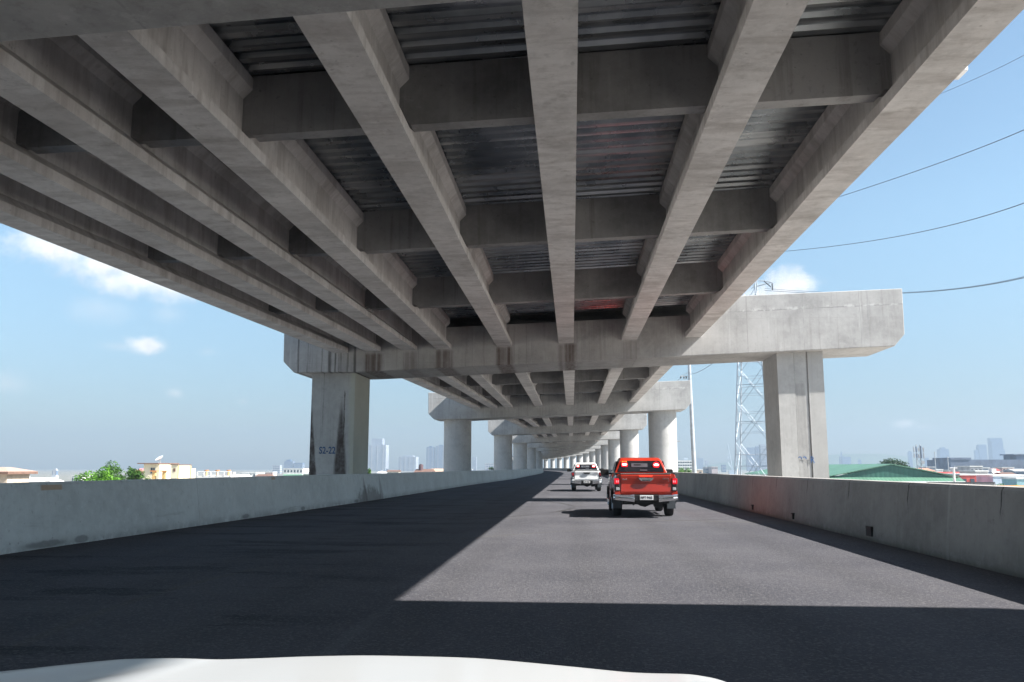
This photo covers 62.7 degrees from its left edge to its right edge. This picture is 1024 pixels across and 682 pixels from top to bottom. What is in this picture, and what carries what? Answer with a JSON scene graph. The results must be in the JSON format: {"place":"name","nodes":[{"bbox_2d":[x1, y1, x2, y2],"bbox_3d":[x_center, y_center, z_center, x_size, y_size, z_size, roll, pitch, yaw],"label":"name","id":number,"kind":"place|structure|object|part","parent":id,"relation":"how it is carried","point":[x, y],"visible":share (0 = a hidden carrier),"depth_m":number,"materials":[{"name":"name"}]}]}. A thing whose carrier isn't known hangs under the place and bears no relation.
{"place":"outdoors","nodes":[
{"label":"outdoors","id":0,"kind":"place"},
{"bbox_2d":[0,467,37,482],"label":"house","id":1,"kind":"structure","parent":0,"point":[12,475],"depth_m":62.90,"materials":[{"name":"beige tile"}]},
{"bbox_2d":[29,478,49,481],"bbox_3d":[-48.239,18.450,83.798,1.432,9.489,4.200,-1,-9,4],"label":"shed","id":2,"kind":"structure","parent":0,"point":[37,480],"depth_m":84.32,"materials":[{"name":"white metal"}]},
{"bbox_2d":[42,478,61,481],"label":"house","id":3,"kind":"structure","parent":0,"point":[54,480],"depth_m":177.50,"materials":[{"name":"white concrete"}]},
{"bbox_2d":[51,469,58,478],"bbox_3d":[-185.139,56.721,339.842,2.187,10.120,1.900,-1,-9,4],"label":"tower block","id":4,"kind":"structure","parent":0,"point":[54,473],"depth_m":339.81,"materials":[{"name":"white concrete"}]},
{"bbox_2d":[170,464,195,478],"bbox_3d":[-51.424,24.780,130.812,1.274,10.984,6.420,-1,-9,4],"label":"apartment block","id":5,"kind":"structure","parent":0,"point":[182,471],"depth_m":129.89,"materials":[{"name":"beige paint"}]},
{"bbox_2d":[197,470,251,477],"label":"building","id":6,"kind":"structure","parent":0,"point":[229,473],"depth_m":121.92,"materials":[{"name":"white concrete"}]},
{"bbox_2d":[240,472,264,476],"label":"apartment block","id":7,"kind":"structure","parent":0,"point":[253,474],"depth_m":425.27,"materials":[{"name":"white concrete"}]},
{"bbox_2d":[256,474,273,475],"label":"house","id":8,"kind":"structure","parent":0,"point":[264,475],"depth_m":305.38,"materials":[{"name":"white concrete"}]},
{"bbox_2d":[265,472,276,475],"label":"house","id":9,"kind":"structure","parent":0,"point":[274,473],"depth_m":424.57,"materials":[{"name":"white concrete"}]},
{"bbox_2d":[283,468,308,475],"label":"commercial building","id":10,"kind":"structure","parent":0,"point":[292,471],"depth_m":484.30,"materials":[{"name":"white concrete"}]},
{"bbox_2d":[386,470,401,472],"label":"house","id":11,"kind":"structure","parent":0,"point":[393,471],"depth_m":420.29,"materials":[{"name":"white concrete"}]},
{"bbox_2d":[414,464,434,471],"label":"house","id":12,"kind":"structure","parent":0,"point":[420,469],"depth_m":242.26,"materials":[{"name":"pink concrete"}]},
{"bbox_2d":[30,470,843,480],"bbox_3d":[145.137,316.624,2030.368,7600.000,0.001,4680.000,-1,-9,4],"label":"ground","id":13,"kind":"structure","parent":0,"point":[64,475],"depth_m":1820.49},
{"bbox_2d":[73,470,104,480],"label":"tree","id":14,"kind":"object","parent":13,"relation":"on","point":[85,475],"visible":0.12,"depth_m":90.22,"materials":[{"name":"green plant"}]},
{"bbox_2d":[86,466,121,480],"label":"tree","id":15,"kind":"object","parent":13,"relation":"on","point":[105,475],"visible":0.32,"depth_m":88.10,"materials":[{"name":"green plant"}]},
{"bbox_2d":[94,460,125,479],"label":"tree","id":16,"kind":"object","parent":13,"relation":"on","point":[115,472],"visible":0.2,"depth_m":102.33,"materials":[{"name":"green plant"}]},
{"bbox_2d":[115,468,150,479],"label":"tree","id":17,"kind":"object","parent":13,"relation":"on","point":[135,474],"visible":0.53,"depth_m":97.93,"materials":[{"name":"green plant"}]},
{"bbox_2d":[150,470,158,478],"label":"roof post","id":18,"kind":"object","parent":13,"relation":"on","point":[154,472],"visible":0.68,"depth_m":120.18,"materials":[{"name":"concrete"}]},
{"bbox_2d":[137,463,178,478],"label":"apartment block","id":19,"kind":"structure","parent":13,"relation":"on","point":[148,467],"depth_m":132.88,"materials":[{"name":"beige concrete"}]},
{"bbox_2d":[160,470,168,478],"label":"roof post","id":20,"kind":"object","parent":13,"relation":"on","point":[163,474],"visible":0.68,"depth_m":120.08,"materials":[{"name":"concrete"}]},
{"bbox_2d":[0,0,474,41],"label":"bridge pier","id":21,"kind":"structure","parent":13,"relation":"on","point":[26,19],"depth_m":8.29,"materials":[{"name":"concrete"}]},
{"bbox_2d":[272,465,281,472],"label":"tower block","id":22,"kind":"structure","parent":13,"relation":"on","point":[277,468],"depth_m":1516.60,"materials":[{"name":"white concrete"}]},
{"bbox_2d":[284,460,294,467],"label":"tower block","id":23,"kind":"structure","parent":13,"relation":"on","point":[288,463],"depth_m":2526.80,"materials":[{"name":"blue glass"}]},
{"bbox_2d":[293,463,304,467],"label":"tower block","id":24,"kind":"structure","parent":13,"relation":"on","point":[298,465],"depth_m":2524.24,"materials":[{"name":"blue glass"}]},
{"bbox_2d":[368,438,388,470],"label":"tower block","id":25,"kind":"structure","parent":13,"relation":"on","point":[378,458],"depth_m":2512.53,"materials":[{"name":"grey concrete"}]},
{"bbox_2d":[398,455,418,470],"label":"tower block","id":26,"kind":"structure","parent":13,"relation":"on","point":[407,462],"depth_m":2502.08,"materials":[{"name":"grey concrete"}]},
{"bbox_2d":[426,446,434,468],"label":"tower block","id":27,"kind":"structure","parent":13,"relation":"on","point":[430,457],"depth_m":2700.26,"materials":[{"name":"blue glass"}]},
{"bbox_2d":[435,445,443,468],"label":"tower block","id":28,"kind":"structure","parent":13,"relation":"on","point":[439,457],"depth_m":2697.75,"materials":[{"name":"blue glass"}]},
{"bbox_2d":[472,457,476,470],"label":"tower block","id":29,"kind":"structure","parent":13,"relation":"on","point":[474,463],"depth_m":2587.97,"materials":[{"name":"grey concrete"}]},
{"bbox_2d":[485,464,493,469],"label":"apartment block","id":30,"kind":"structure","parent":13,"relation":"on","point":[487,466],"depth_m":1092.70,"materials":[{"name":"grey concrete"}]},
{"bbox_2d":[543,459,547,467],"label":"bridge pier","id":31,"kind":"structure","parent":13,"relation":"on","point":[545,463],"depth_m":512.42,"materials":[{"name":"concrete"}]},
{"bbox_2d":[543,457,562,467],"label":"bridge pier","id":32,"kind":"structure","parent":13,"relation":"on","point":[559,462],"depth_m":438.76,"materials":[{"name":"concrete"}]},
{"bbox_2d":[550,458,555,467],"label":"bridge pier","id":33,"kind":"structure","parent":13,"relation":"on","point":[552,462],"depth_m":475.60,"materials":[{"name":"concrete"}]},
{"bbox_2d":[543,456,569,467],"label":"bridge pier","id":34,"kind":"structure","parent":13,"relation":"on","point":[566,462],"depth_m":401.85,"materials":[{"name":"concrete"}]},
{"bbox_2d":[428,380,690,471],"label":"bridge pier","id":35,"kind":"structure","parent":13,"relation":"on","point":[661,403],"depth_m":73.41,"materials":[{"name":"concrete"}]},
{"bbox_2d":[402,311,689,408],"bbox_3d":[2.153,1.819,57.106,17.580,3.247,36.880,-1,-9,4],"label":"bridge span","id":36,"kind":"object","parent":35,"relation":"on","point":[471,391],"visible":0.41,"depth_m":56.92,"materials":[{"name":"concrete"}]},
{"bbox_2d":[544,455,576,467],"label":"bridge pier","id":37,"kind":"structure","parent":13,"relation":"on","point":[572,460],"depth_m":365.11,"materials":[{"name":"concrete"}]},
{"bbox_2d":[543,454,582,462],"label":"bridge pier","id":38,"kind":"structure","parent":13,"relation":"on","point":[579,458],"depth_m":328.38,"materials":[{"name":"concrete"}]},
{"bbox_2d":[512,431,619,469],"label":"bridge pier","id":39,"kind":"structure","parent":13,"relation":"on","point":[519,442],"depth_m":146.27,"materials":[{"name":"concrete"}]},
{"bbox_2d":[543,452,588,462],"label":"bridge pier","id":40,"kind":"structure","parent":13,"relation":"on","point":[585,457],"depth_m":291.84,"materials":[{"name":"concrete"}]},
{"bbox_2d":[488,413,646,469],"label":"bridge pier","id":41,"kind":"structure","parent":13,"relation":"on","point":[627,426],"depth_m":109.84,"materials":[{"name":"concrete"}]},
{"bbox_2d":[506,390,630,427],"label":"bridge span","id":42,"kind":"object","parent":41,"relation":"on","point":[548,423],"visible":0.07,"depth_m":101.09,"materials":[{"name":"concrete"}]},
{"bbox_2d":[532,432,606,437],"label":"bridge span","id":43,"kind":"object","parent":41,"relation":"on","point":[570,434],"visible":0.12,"depth_m":139.89,"materials":[{"name":"concrete"}]},
{"bbox_2d":[527,440,607,468],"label":"bridge pier","id":44,"kind":"structure","parent":13,"relation":"on","point":[531,455],"depth_m":182.63,"materials":[{"name":"concrete"}]},
{"bbox_2d":[541,449,594,468],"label":"bridge pier","id":45,"kind":"structure","parent":13,"relation":"on","point":[591,455],"depth_m":255.38,"materials":[{"name":"concrete"}]},
{"bbox_2d":[536,445,600,468],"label":"bridge pier","id":46,"kind":"structure","parent":13,"relation":"on","point":[597,456],"depth_m":218.99,"materials":[{"name":"concrete"}]},
{"bbox_2d":[283,288,903,477],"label":"bridge pier","id":47,"kind":"structure","parent":13,"relation":"on","point":[791,341],"depth_m":36.82,"materials":[{"name":"concrete"}]},
{"bbox_2d":[0,0,1023,352],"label":"bridge span","id":48,"kind":"object","parent":47,"relation":"on","point":[362,178],"visible":0.98,"depth_m":15.70,"materials":[{"name":"concrete"}]},
{"bbox_2d":[954,66,967,79],"bbox_3d":[8.067,-4.981,15.736,0.710,0.160,0.900,-1,-9,4],"label":"deck light","id":49,"kind":"object","parent":48,"relation":"attached to","point":[962,73],"visible":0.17,"depth_m":15.61,"materials":[{"name":"plastic"}]},
{"bbox_2d":[680,365,696,472],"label":"utility pole","id":50,"kind":"object","parent":13,"relation":"on","point":[693,451],"visible":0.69,"depth_m":90.33,"materials":[{"name":"metal"}]},
{"bbox_2d":[734,279,772,475],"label":"lattice pylon","id":51,"kind":"object","parent":13,"relation":"on","point":[755,287],"visible":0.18,"depth_m":168.10,"materials":[{"name":"grey metal"}]},
{"bbox_2d":[765,277,1022,292],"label":"power line","id":52,"kind":"object","parent":51,"relation":"hanging from","point":[930,291],"visible":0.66,"depth_m":103.19,"materials":[{"name":"black metal"}]},
{"bbox_2d":[791,203,1023,250],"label":"power line","id":53,"kind":"object","parent":51,"relation":"hanging from","point":[919,232],"visible":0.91,"depth_m":110.82,"materials":[{"name":"black metal"}]},
{"bbox_2d":[839,130,1023,196],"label":"power line","id":54,"kind":"object","parent":51,"relation":"hanging from","point":[938,163],"visible":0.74,"depth_m":111.45,"materials":[{"name":"black metal"}]},
{"bbox_2d":[941,55,1023,93],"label":"power line","id":55,"kind":"object","parent":51,"relation":"hanging from","point":[984,74],"visible":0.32,"depth_m":102.71,"materials":[{"name":"black metal"}]},
{"bbox_2d":[839,456,850,463],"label":"tower block","id":56,"kind":"structure","parent":13,"relation":"on","point":[846,460],"depth_m":3380.32,"materials":[{"name":"blue glass"}]},
{"bbox_2d":[877,457,909,466],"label":"tree","id":57,"kind":"object","parent":13,"relation":"on","point":[892,461],"visible":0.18,"depth_m":224.99,"materials":[{"name":"green plant"}]},
{"bbox_2d":[913,445,924,468],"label":"cell mast","id":58,"kind":"object","parent":13,"relation":"on","point":[920,457],"visible":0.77,"depth_m":201.58,"materials":[{"name":"metal"}]},
{"bbox_2d":[949,467,957,481],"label":"vent pipe","id":59,"kind":"object","parent":13,"relation":"on","point":[953,471],"visible":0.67,"depth_m":114.55,"materials":[{"name":"white metal"}]},
{"bbox_2d":[0,470,1023,681],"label":"road","id":60,"kind":"structure","parent":0,"point":[550,567],"depth_m":10.12,"materials":[{"name":"grey asphalt"}]},
{"bbox_2d":[0,469,542,554],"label":"concrete barrier","id":61,"kind":"object","parent":60,"relation":"on","point":[37,515],"visible":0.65,"depth_m":20.61,"materials":[{"name":"grey concrete"}]},
{"bbox_2d":[0,655,724,681],"bbox_3d":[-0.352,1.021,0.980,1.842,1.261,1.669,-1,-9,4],"label":"car","id":62,"kind":"object","parent":60,"relation":"on","point":[363,668],"visible":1,"depth_m":1.53,"materials":[{"name":"white paint"}]},
{"bbox_2d":[567,463,602,490],"bbox_3d":[4.885,8.905,55.651,2.480,1.964,5.478,-1,-9,4],"label":"pickup truck","id":63,"kind":"object","parent":60,"relation":"on","point":[586,474],"visible":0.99,"depth_m":53.19,"materials":[{"name":"white paint"}]},
{"bbox_3d":[4.839,8.248,55.015,1.470,0.355,0.215,-1,-9,4],"label":"rear window","id":64,"kind":"part","parent":63,"relation":"part of","materials":[{"name":"black glass"}]},
{"bbox_2d":[600,458,677,515],"bbox_3d":[4.223,4.722,27.891,2.480,1.964,5.478,-1,-9,4],"label":"pickup truck","id":65,"kind":"object","parent":60,"relation":"on","point":[644,482],"visible":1,"depth_m":25.44,"materials":[{"name":"red paint"}]},
{"bbox_3d":[4.172,4.064,27.255,1.470,0.355,0.215,-1,-9,4],"label":"rear window","id":66,"kind":"part","parent":65,"relation":"part of","materials":[{"name":"black glass"}]},
{"bbox_2d":[543,468,1023,578],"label":"concrete barrier","id":67,"kind":"object","parent":60,"relation":"on","point":[980,526],"visible":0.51,"depth_m":15.92,"materials":[{"name":"grey concrete"}]},
{"bbox_2d":[0,9,1023,469],"label":"sky","id":68,"kind":"structure","parent":0,"point":[100,363],"materials":[{"name":"blue"}]},
{"bbox_2d":[678,467,690,471],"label":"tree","id":69,"kind":"object","parent":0,"point":[684,470],"visible":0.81,"depth_m":136.62,"materials":[{"name":"green plant"}]},
{"bbox_2d":[678,458,691,468],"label":"apartment block","id":70,"kind":"structure","parent":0,"point":[685,464],"depth_m":684.46,"materials":[{"name":"white concrete"}]},
{"bbox_2d":[690,469,702,472],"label":"house","id":71,"kind":"structure","parent":0,"point":[699,470],"depth_m":341.40,"materials":[{"name":"white concrete"}]},
{"bbox_2d":[697,458,702,468],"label":"tower block","id":72,"kind":"structure","parent":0,"point":[699,463],"depth_m":3125.97,"materials":[{"name":"blue glass"}]},
{"bbox_2d":[703,467,708,472],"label":"apartment block","id":73,"kind":"structure","parent":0,"point":[705,469],"depth_m":878.81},
{"bbox_2d":[708,467,717,473],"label":"apartment block","id":74,"kind":"structure","parent":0,"point":[713,470],"depth_m":857.62,"materials":[{"name":"white concrete"}]},
{"bbox_2d":[721,465,725,471],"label":"tower block","id":75,"kind":"structure","parent":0,"point":[723,468],"depth_m":1948.20,"materials":[{"name":"blue glass"}]},
{"bbox_2d":[727,443,733,473],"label":"tower crane","id":76,"kind":"object","parent":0,"point":[731,471],"visible":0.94,"depth_m":876.12,"materials":[{"name":"metal"}]},
{"bbox_2d":[745,448,755,470],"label":"tower block","id":77,"kind":"structure","parent":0,"point":[751,452],"depth_m":2726.12,"materials":[{"name":"blue glass"}]},
{"bbox_2d":[755,446,759,470],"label":"tower block","id":78,"kind":"structure","parent":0,"point":[757,455],"depth_m":2238.94,"materials":[{"name":"blue glass"}]},
{"bbox_2d":[759,444,766,469],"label":"tower block","id":79,"kind":"structure","parent":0,"point":[763,463],"depth_m":1849.13,"materials":[{"name":"grey concrete"}]},
{"bbox_2d":[696,454,924,469],"bbox_3d":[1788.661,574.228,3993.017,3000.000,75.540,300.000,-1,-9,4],"label":"hills","id":80,"kind":"structure","parent":0,"point":[867,458],"depth_m":3944.34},
{"bbox_2d":[745,464,964,481],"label":"warehouse","id":81,"kind":"structure","parent":0,"point":[887,472],"depth_m":144.15,"materials":[{"name":"green metal"}]},
{"bbox_2d":[907,451,912,467],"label":"tower block","id":82,"kind":"structure","parent":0,"point":[910,459],"depth_m":3460.01,"materials":[{"name":"blue glass"}]},
{"bbox_2d":[931,469,942,471],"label":"house","id":83,"kind":"structure","parent":0,"point":[938,470],"depth_m":287.04,"materials":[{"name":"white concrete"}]},
{"bbox_2d":[937,446,948,457],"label":"tower block","id":84,"kind":"structure","parent":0,"point":[942,452],"depth_m":3262.45,"materials":[{"name":"blue glass"}]},
{"bbox_2d":[944,473,976,481],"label":"shed","id":85,"kind":"structure","parent":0,"point":[968,477],"depth_m":162.08,"materials":[{"name":"red metal"}]},
{"bbox_2d":[926,482,995,484],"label":"block wall","id":86,"kind":"structure","parent":0,"point":[983,483],"depth_m":90.42,"materials":[{"name":"grey concrete"}]},
{"bbox_2d":[954,466,982,471],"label":"house","id":87,"kind":"structure","parent":0,"point":[969,468],"depth_m":249.30,"materials":[{"name":"white concrete"}]},
{"bbox_2d":[958,470,988,473],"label":"house","id":88,"kind":"structure","parent":0,"point":[973,471],"depth_m":191.38,"materials":[{"name":"concrete"}]},
{"bbox_2d":[927,454,1023,469],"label":"commercial building","id":89,"kind":"structure","parent":0,"point":[1015,461],"depth_m":592.65,"materials":[{"name":"grey stone"}]},
{"bbox_2d":[974,450,978,459],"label":"tower block","id":90,"kind":"structure","parent":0,"point":[976,454],"depth_m":3252.53,"materials":[{"name":"blue glass"}]},
{"bbox_2d":[976,445,987,459],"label":"tower block","id":91,"kind":"structure","parent":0,"point":[982,449],"depth_m":3252.10,"materials":[{"name":"blue glass"}]},
{"bbox_2d":[988,468,995,473],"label":"house","id":92,"kind":"structure","parent":0,"point":[992,470],"depth_m":221.61,"materials":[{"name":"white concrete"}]},
{"bbox_2d":[987,438,1003,459],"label":"tower block","id":93,"kind":"structure","parent":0,"point":[995,448],"depth_m":3060.52,"materials":[{"name":"blue glass"}]},
{"bbox_2d":[976,474,1023,484],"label":"house","id":94,"kind":"structure","parent":0,"point":[996,478],"depth_m":162.81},
{"bbox_2d":[992,467,1013,471],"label":"house","id":95,"kind":"structure","parent":0,"point":[1002,469],"depth_m":399.90,"materials":[{"name":"white concrete"}]},
{"bbox_2d":[994,472,1014,473],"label":"house","id":96,"kind":"structure","parent":0,"point":[1004,473],"depth_m":203.78,"materials":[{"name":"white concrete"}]},
{"bbox_2d":[1000,477,1023,484],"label":"house","id":97,"kind":"structure","parent":0,"point":[1012,480],"depth_m":143.50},
{"bbox_2d":[1003,469,1023,474],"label":"house","id":98,"kind":"structure","parent":0,"point":[1019,471],"depth_m":343.35,"materials":[{"name":"stone"}]}
]}

